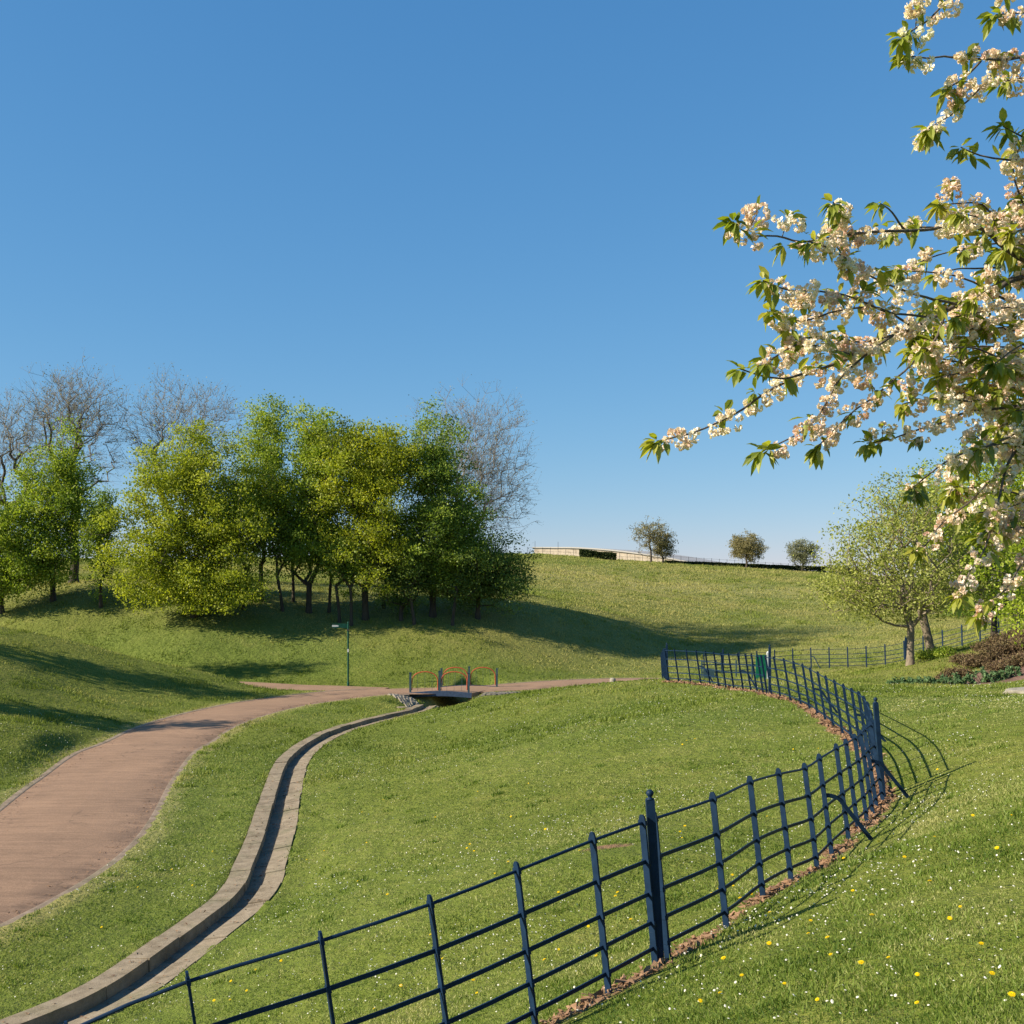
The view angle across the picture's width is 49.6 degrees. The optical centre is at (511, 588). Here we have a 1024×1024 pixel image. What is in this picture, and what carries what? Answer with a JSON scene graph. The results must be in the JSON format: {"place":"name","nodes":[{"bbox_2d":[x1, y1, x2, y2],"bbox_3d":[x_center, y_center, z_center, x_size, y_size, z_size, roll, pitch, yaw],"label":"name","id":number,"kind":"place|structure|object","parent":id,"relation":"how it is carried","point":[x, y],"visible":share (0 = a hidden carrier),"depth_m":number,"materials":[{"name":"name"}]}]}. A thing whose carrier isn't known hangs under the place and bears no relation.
{"place":"outdoors","nodes":[
{"label":"outdoors","id":0,"kind":"place"},
{"bbox_2d":[58,709,423,1023],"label":"channel floor","id":1,"kind":"structure","parent":0,"point":[258,881],"depth_m":18.92,"materials":[{"name":"black concrete"}]},
{"bbox_2d":[0,695,429,1023],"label":"leaf litter","id":2,"kind":"object","parent":1,"relation":"on","point":[249,847],"visible":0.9,"depth_m":23.95,"materials":[{"name":"plant"}]},
{"bbox_2d":[239,681,388,690],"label":"side path","id":3,"kind":"structure","parent":0,"point":[279,686],"depth_m":56.76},
{"bbox_2d":[0,678,658,923],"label":"path","id":4,"kind":"structure","parent":0,"point":[71,817],"depth_m":26.48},
{"bbox_2d":[0,555,1023,1023],"bbox_3d":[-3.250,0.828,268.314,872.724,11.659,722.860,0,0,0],"label":"ground","id":5,"kind":"structure","parent":0,"point":[118,681],"depth_m":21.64,"materials":[{"name":"green plant"}]},
{"bbox_2d":[0,477,57,613],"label":"maple tree","id":6,"kind":"object","parent":5,"relation":"on","point":[6,586],"visible":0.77,"depth_m":69.11,"materials":[{"name":"green plant"}]},
{"bbox_2d":[0,373,58,569],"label":"ash tree","id":7,"kind":"object","parent":5,"relation":"on","point":[10,449],"visible":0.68,"depth_m":77.76,"materials":[{"name":"grey plant"}]},
{"bbox_2d":[0,409,106,601],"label":"maple tree","id":8,"kind":"object","parent":5,"relation":"on","point":[60,498],"visible":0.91,"depth_m":70.11,"materials":[{"name":"green plant"}]},
{"bbox_2d":[11,347,143,583],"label":"ash tree","id":9,"kind":"object","parent":5,"relation":"on","point":[71,408],"visible":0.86,"depth_m":75.59,"materials":[{"name":"grey plant"}]},
{"bbox_2d":[70,484,129,607],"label":"young tree","id":10,"kind":"object","parent":5,"relation":"on","point":[99,507],"visible":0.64,"depth_m":69.69,"materials":[{"name":"green plant"}]},
{"bbox_2d":[96,363,257,559],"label":"ash tree","id":11,"kind":"object","parent":5,"relation":"on","point":[162,435],"visible":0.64,"depth_m":77.50,"materials":[{"name":"grey plant"}]},
{"bbox_2d":[61,417,297,617],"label":"maple tree","id":12,"kind":"object","parent":5,"relation":"on","point":[191,584],"visible":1,"depth_m":66.90,"materials":[{"name":"green plant"}]},
{"bbox_2d":[0,688,375,810],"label":"path kerb","id":13,"kind":"structure","parent":5,"relation":"on","point":[7,802],"depth_m":33.38,"materials":[{"name":"stone"}]},
{"bbox_2d":[0,694,408,926],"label":"path kerb","id":14,"kind":"structure","parent":5,"relation":"on","point":[122,854],"depth_m":21.91,"materials":[{"name":"stone"}]},
{"bbox_2d":[0,704,423,1023],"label":"channel kerb","id":15,"kind":"structure","parent":5,"relation":"on","point":[105,986],"depth_m":16.35,"materials":[{"name":"stone"}]},
{"bbox_2d":[194,525,247,600],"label":"sapling","id":16,"kind":"object","parent":5,"relation":"on","point":[219,556],"visible":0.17,"depth_m":69.33,"materials":[{"name":"green plant"}]},
{"bbox_2d":[217,518,277,609],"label":"sapling","id":17,"kind":"object","parent":5,"relation":"on","point":[256,549],"visible":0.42,"depth_m":69.54,"materials":[{"name":"green plant"}]},
{"bbox_2d":[68,705,436,1023],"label":"channel kerb","id":18,"kind":"structure","parent":5,"relation":"on","point":[273,879],"depth_m":18.19,"materials":[{"name":"stone"}]},
{"bbox_2d":[218,389,316,601],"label":"birch tree","id":19,"kind":"object","parent":5,"relation":"on","point":[262,434],"visible":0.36,"depth_m":71.62,"materials":[{"name":"green plant"}]},
{"bbox_2d":[254,511,301,611],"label":"sapling","id":20,"kind":"object","parent":5,"relation":"on","point":[275,551],"visible":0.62,"depth_m":70.20,"materials":[{"name":"green plant"}]},
{"bbox_2d":[285,561,294,601],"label":"sapling","id":21,"kind":"object","parent":5,"relation":"on","point":[293,591],"depth_m":72.92,"materials":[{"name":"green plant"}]},
{"bbox_2d":[242,396,363,613],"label":"maple tree","id":22,"kind":"object","parent":5,"relation":"on","point":[301,550],"visible":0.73,"depth_m":69.85,"materials":[{"name":"green plant"}]},
{"bbox_2d":[306,514,342,612],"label":"sapling","id":23,"kind":"object","parent":5,"relation":"on","point":[329,598],"visible":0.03,"depth_m":71.42,"materials":[{"name":"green plant"}]},
{"bbox_2d":[332,622,348,685],"bbox_3d":[-8.906,3.414,57.571,0.920,3.440,0.124,0,0,-4],"label":"fingerpost","id":24,"kind":"object","parent":5,"relation":"on","point":[340,625],"visible":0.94,"depth_m":57.56,"materials":[{"name":"green paint"}]},
{"bbox_2d":[317,521,368,622],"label":"sapling","id":25,"kind":"object","parent":5,"relation":"on","point":[337,599],"visible":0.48,"depth_m":69.05,"materials":[{"name":"green plant"}]},
{"bbox_2d":[316,528,374,625],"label":"sapling","id":26,"kind":"object","parent":5,"relation":"on","point":[343,576],"visible":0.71,"depth_m":68.71,"materials":[{"name":"green plant"}]},
{"bbox_2d":[293,414,445,620],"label":"oak tree","id":27,"kind":"object","parent":5,"relation":"on","point":[378,479],"visible":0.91,"depth_m":69.11,"materials":[{"name":"green plant"}]},
{"bbox_2d":[359,528,400,608],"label":"sapling","id":28,"kind":"object","parent":5,"relation":"on","point":[386,590],"visible":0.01,"depth_m":72.92,"materials":[{"name":"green plant"}]},
{"bbox_2d":[387,693,418,706],"bbox_3d":[-5.082,5.679,52.002,1.689,1.486,3.250,0,0,-22],"label":"sett apron","id":29,"kind":"object","parent":5,"relation":"on","point":[405,700],"visible":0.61,"depth_m":51.90,"materials":[{"name":"stone"}]},
{"bbox_2d":[361,539,448,620],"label":"hawthorn tree","id":30,"kind":"object","parent":5,"relation":"on","point":[396,600],"visible":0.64,"depth_m":69.86,"materials":[{"name":"green plant"}]},
{"bbox_2d":[384,527,435,624],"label":"sapling","id":31,"kind":"object","parent":5,"relation":"on","point":[410,598],"visible":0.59,"depth_m":69.48,"materials":[{"name":"green plant"}]},
{"bbox_2d":[397,706,438,708],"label":"stone sill","id":32,"kind":"structure","parent":5,"relation":"on","point":[405,707],"depth_m":48.13,"materials":[{"name":"grey stone"}]},
{"bbox_2d":[345,392,504,617],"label":"hornbeam tree","id":33,"kind":"object","parent":5,"relation":"on","point":[440,479],"visible":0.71,"depth_m":70.29,"materials":[{"name":"green plant"}]},
{"bbox_2d":[419,533,472,625],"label":"sapling","id":34,"kind":"object","parent":5,"relation":"on","point":[451,563],"visible":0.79,"depth_m":69.87,"materials":[{"name":"green plant"}]},
{"bbox_2d":[409,666,498,700],"bbox_3d":[-2.865,5.029,55.480,4.492,2.080,3.450,0,0,0],"label":"footbridge","id":35,"kind":"object","parent":5,"relation":"on","point":[468,690],"visible":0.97,"depth_m":54.00,"materials":[{"name":"paint"}]},
{"bbox_2d":[402,374,541,537],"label":"ash tree","id":36,"kind":"object","parent":5,"relation":"on","point":[474,457],"visible":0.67,"depth_m":76.57,"materials":[{"name":"grey plant"}]},
{"bbox_2d":[416,512,545,619],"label":"holm oak tree","id":37,"kind":"object","parent":5,"relation":"on","point":[494,585],"visible":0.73,"depth_m":70.77,"materials":[{"name":"green plant"}]},
{"bbox_2d":[64,643,909,1023],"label":"estate railing","id":38,"kind":"object","parent":5,"relation":"on","point":[656,887],"visible":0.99,"depth_m":8.40,"materials":[{"name":"blue paint"}]},
{"bbox_2d":[474,691,520,698],"bbox_3d":[-1.103,5.641,53.041,1.776,1.415,3.339,0,0,28],"label":"sett apron","id":39,"kind":"object","parent":5,"relation":"on","point":[495,693],"visible":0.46,"depth_m":52.85,"materials":[{"name":"stone"}]},
{"bbox_2d":[0,552,1023,787],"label":"meadow grass","id":40,"kind":"structure","parent":5,"relation":"on","point":[775,575],"depth_m":64.94,"materials":[{"name":"green plant"}]},
{"bbox_2d":[5,680,1023,1023],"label":"daisies","id":41,"kind":"object","parent":5,"relation":"on","point":[619,886],"visible":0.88,"depth_m":11.85,"materials":[{"name":"white plant"}]},
{"bbox_2d":[492,678,660,684],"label":"path kerb","id":42,"kind":"structure","parent":5,"relation":"on","point":[557,680],"depth_m":60.95,"materials":[{"name":"stone"}]},
{"bbox_2d":[579,549,616,559],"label":"hedge","id":43,"kind":"object","parent":5,"relation":"on","point":[606,555],"visible":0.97,"depth_m":151.51,"materials":[{"name":"green plant"}]},
{"bbox_2d":[532,547,722,562],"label":"long building","id":44,"kind":"structure","parent":5,"relation":"on","point":[631,554],"depth_m":168.64,"materials":[{"name":"stone"}]},
{"bbox_2d":[628,515,673,562],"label":"hilltop tree","id":45,"kind":"object","parent":5,"relation":"on","point":[649,538],"visible":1,"depth_m":147.66,"materials":[{"name":"green plant"}]},
{"bbox_2d":[650,530,678,562],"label":"hilltop tree","id":46,"kind":"object","parent":5,"relation":"on","point":[659,551],"visible":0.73,"depth_m":149.71,"materials":[{"name":"green plant"}]},
{"bbox_2d":[527,547,818,565],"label":"post and rail fence","id":47,"kind":"object","parent":5,"relation":"on","point":[654,558],"visible":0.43,"depth_m":156.49,"materials":[{"name":"wood"}]},
{"bbox_2d":[538,679,897,1023],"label":"soil crumbs","id":48,"kind":"object","parent":5,"relation":"on","point":[697,940],"visible":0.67,"depth_m":10.79,"materials":[{"name":"brown soil"}]},
{"bbox_2d":[701,660,755,678],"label":"metal gate","id":49,"kind":"structure","parent":5,"relation":"on","point":[711,672],"depth_m":48.48,"materials":[{"name":"teal paint"}]},
{"bbox_2d":[725,530,768,567],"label":"hilltop tree","id":50,"kind":"object","parent":5,"relation":"on","point":[744,548],"visible":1,"depth_m":148.19,"materials":[{"name":"green plant"}]},
{"bbox_2d":[756,651,767,679],"bbox_3d":[9.936,3.131,44.000,0.530,1.310,0.100,0,0,0],"label":"notice board","id":51,"kind":"object","parent":5,"relation":"on","point":[757,671],"visible":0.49,"depth_m":43.97,"materials":[{"name":"teal paint"}]},
{"bbox_2d":[664,560,860,573],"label":"hedge","id":52,"kind":"object","parent":5,"relation":"on","point":[790,567],"visible":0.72,"depth_m":151.45,"materials":[{"name":"green plant"}]},
{"bbox_2d":[783,537,824,570],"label":"hilltop tree","id":53,"kind":"object","parent":5,"relation":"on","point":[800,556],"visible":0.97,"depth_m":148.21,"materials":[{"name":"green plant"}]},
{"bbox_2d":[638,0,1023,638],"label":"cherry tree","id":54,"kind":"object","parent":5,"relation":"on","point":[1002,369],"visible":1,"depth_m":4.97,"materials":[{"name":"white plant"}]},
{"bbox_2d":[703,609,1020,671],"bbox_3d":[20.511,2.821,61.508,19.694,4.508,1.825,0,0,23],"label":"estate railing","id":55,"kind":"object","parent":5,"relation":"on","point":[904,648],"visible":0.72,"depth_m":62.64,"materials":[{"name":"blue paint"}]},
{"bbox_2d":[791,464,1018,665],"bbox_3d":[17.642,-0.955,50.120,9.859,9.434,8.381,0,0,-26],"label":"sycamore tree","id":56,"kind":"object","parent":5,"relation":"on","point":[936,575],"visible":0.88,"depth_m":49.43,"materials":[{"name":"green plant"}]},
{"bbox_2d":[914,650,929,659],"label":"bush","id":57,"kind":"object","parent":5,"relation":"on","point":[919,655],"visible":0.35,"depth_m":51.85,"materials":[{"name":"green plant"}]},
{"bbox_2d":[921,645,949,658],"bbox_3d":[19.501,2.904,50.963,1.454,0.643,1.467,0,0,0],"label":"bush","id":58,"kind":"object","parent":5,"relation":"on","point":[928,655],"visible":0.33,"depth_m":50.83,"materials":[{"name":"green plant"}]},
{"bbox_2d":[851,458,1023,650],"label":"sycamore tree","id":59,"kind":"object","parent":5,"relation":"on","point":[927,634],"visible":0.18,"depth_m":53.51,"materials":[{"name":"green plant"}]},
{"bbox_2d":[931,645,955,657],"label":"bush","id":60,"kind":"object","parent":5,"relation":"on","point":[939,652],"visible":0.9,"depth_m":48.76,"materials":[{"name":"green plant"}]},
{"bbox_2d":[918,397,1023,646],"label":"lime tree","id":61,"kind":"object","parent":5,"relation":"on","point":[1005,611],"visible":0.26,"depth_m":24.42,"materials":[{"name":"green plant"}]},
{"bbox_2d":[940,591,1021,616],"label":"bush","id":62,"kind":"object","parent":5,"relation":"on","point":[967,613],"visible":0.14,"depth_m":90.96,"materials":[{"name":"green plant"}]},
{"bbox_2d":[948,650,1023,684],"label":"flower bed","id":63,"kind":"object","parent":5,"relation":"on","point":[1017,677],"visible":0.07,"depth_m":40.95,"materials":[{"name":"brown soil"}]},
{"bbox_2d":[886,676,900,684],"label":"leafy plant","id":64,"kind":"object","parent":63,"relation":"on","point":[895,681],"visible":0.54,"depth_m":40.82,"materials":[{"name":"green plant"}]},
{"bbox_2d":[899,677,906,683],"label":"leafy plant","id":65,"kind":"object","parent":63,"relation":"on","point":[903,679],"visible":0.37,"depth_m":40.70,"materials":[{"name":"green plant"}]},
{"bbox_2d":[905,676,920,683],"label":"leafy plant","id":66,"kind":"object","parent":63,"relation":"on","point":[910,680],"visible":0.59,"depth_m":40.55,"materials":[{"name":"green plant"}]},
{"bbox_2d":[914,676,927,683],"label":"leafy plant","id":67,"kind":"object","parent":63,"relation":"on","point":[917,679],"visible":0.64,"depth_m":40.54,"materials":[{"name":"green plant"}]},
{"bbox_2d":[922,676,938,685],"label":"leafy plant","id":68,"kind":"object","parent":63,"relation":"on","point":[928,680],"visible":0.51,"depth_m":40.44,"materials":[{"name":"green plant"}]},
{"bbox_2d":[931,672,953,681],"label":"heather shrub","id":69,"kind":"object","parent":63,"relation":"on","point":[938,677],"visible":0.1,"depth_m":42.48,"materials":[{"name":"green plant"}]},
{"bbox_2d":[931,675,955,684],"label":"leafy plant","id":70,"kind":"object","parent":63,"relation":"on","point":[941,679],"visible":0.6,"depth_m":40.51,"materials":[{"name":"green plant"}]},
{"bbox_2d":[936,672,963,684],"bbox_3d":[16.048,3.329,40.685,0.935,0.652,1.169,0,0,0],"label":"leafy plant","id":71,"kind":"object","parent":63,"relation":"on","point":[957,680],"visible":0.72,"depth_m":40.45,"materials":[{"name":"green plant"}]},
{"bbox_2d":[936,665,977,676],"bbox_3d":[17.357,3.218,43.191,1.524,0.524,1.326,0,0,-30],"label":"heather shrub","id":72,"kind":"object","parent":63,"relation":"on","point":[960,671],"visible":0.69,"depth_m":42.95,"materials":[{"name":"brown plant"}]},
{"bbox_2d":[946,649,975,662],"bbox_3d":[18.499,2.752,45.014,1.598,0.582,1.316,0,0,0],"label":"heather shrub","id":73,"kind":"object","parent":63,"relation":"on","point":[955,658],"visible":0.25,"depth_m":44.94,"materials":[{"name":"brown plant"}]},
{"bbox_2d":[953,672,975,684],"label":"leafy plant","id":74,"kind":"object","parent":63,"relation":"on","point":[967,677],"visible":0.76,"depth_m":40.38,"materials":[{"name":"green plant"}]},
{"bbox_2d":[954,652,995,666],"bbox_3d":[18.472,2.828,43.949,1.729,0.600,1.535,0,0,29],"label":"heather shrub","id":75,"kind":"object","parent":63,"relation":"on","point":[975,661],"visible":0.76,"depth_m":43.77,"materials":[{"name":"brown plant"}]},
{"bbox_2d":[968,666,996,682],"bbox_3d":[17.291,3.193,40.702,1.086,0.702,0.782,0,0,-33],"label":"leafy plant","id":76,"kind":"object","parent":63,"relation":"on","point":[982,671],"visible":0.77,"depth_m":40.65,"materials":[{"name":"green plant"}]},
{"bbox_2d":[967,639,999,651],"bbox_3d":[19.726,2.311,45.754,1.732,0.653,1.569,0,0,25],"label":"heather shrub","id":77,"kind":"object","parent":63,"relation":"on","point":[978,645],"visible":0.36,"depth_m":45.66,"materials":[{"name":"brown plant"}]},
{"bbox_2d":[980,671,999,682],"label":"leafy plant","id":78,"kind":"object","parent":63,"relation":"on","point":[989,678],"visible":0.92,"depth_m":40.33,"materials":[{"name":"green plant"}]},
{"bbox_2d":[967,641,1014,659],"bbox_3d":[19.321,2.467,44.290,2.127,0.773,1.614,0,0,0],"label":"heather shrub","id":79,"kind":"object","parent":63,"relation":"on","point":[992,654],"visible":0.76,"depth_m":44.03,"materials":[{"name":"brown plant"}]},
{"bbox_2d":[993,670,1008,679],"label":"leafy plant","id":80,"kind":"object","parent":63,"relation":"on","point":[1001,675],"visible":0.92,"depth_m":40.46,"materials":[{"name":"green plant"}]},
{"bbox_2d":[981,658,1022,670],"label":"heather shrub","id":81,"kind":"object","parent":63,"relation":"on","point":[998,666],"visible":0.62,"depth_m":42.03,"materials":[{"name":"brown plant"}]},
{"bbox_2d":[981,637,1023,652],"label":"heather shrub","id":82,"kind":"object","parent":63,"relation":"on","point":[1003,646],"visible":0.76,"depth_m":44.08,"materials":[{"name":"brown plant"}]},
{"bbox_2d":[984,628,1023,642],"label":"heather shrub","id":83,"kind":"object","parent":63,"relation":"on","point":[998,636],"visible":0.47,"depth_m":45.85,"materials":[{"name":"brown plant"}]},
{"bbox_2d":[999,650,1023,664],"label":"heather shrub","id":84,"kind":"object","parent":63,"relation":"on","point":[1018,658],"visible":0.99,"depth_m":42.00,"materials":[{"name":"brown plant"}]},
{"bbox_2d":[1002,633,1023,649],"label":"heather shrub","id":85,"kind":"object","parent":63,"relation":"on","point":[1020,642],"visible":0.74,"depth_m":43.80,"materials":[{"name":"brown plant"}]},
{"bbox_2d":[1005,665,1022,677],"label":"leafy plant","id":86,"kind":"object","parent":63,"relation":"on","point":[1011,671],"visible":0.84,"depth_m":40.58,"materials":[{"name":"green plant"}]},
{"bbox_2d":[1007,625,1023,637],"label":"heather shrub","id":87,"kind":"object","parent":63,"relation":"on","point":[1015,631],"visible":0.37,"depth_m":46.02,"materials":[{"name":"green plant"}]},
{"bbox_2d":[963,492,1023,635],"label":"willow tree","id":88,"kind":"object","parent":5,"relation":"on","point":[994,623],"visible":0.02,"depth_m":56.85,"materials":[{"name":"green plant"}]},
{"bbox_2d":[964,464,1023,630],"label":"maple tree","id":89,"kind":"object","parent":5,"relation":"on","point":[1013,486],"visible":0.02,"depth_m":61.81,"materials":[{"name":"green plant"}]},
{"bbox_2d":[1003,687,1023,693],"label":"boulder","id":90,"kind":"object","parent":5,"relation":"on","point":[1018,690],"visible":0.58,"depth_m":29.28,"materials":[{"name":"stone"}]},
{"bbox_2d":[0,0,1023,578],"label":"sky","id":91,"kind":"structure","parent":0,"point":[359,208],"materials":[{"name":"blue"}]}
]}

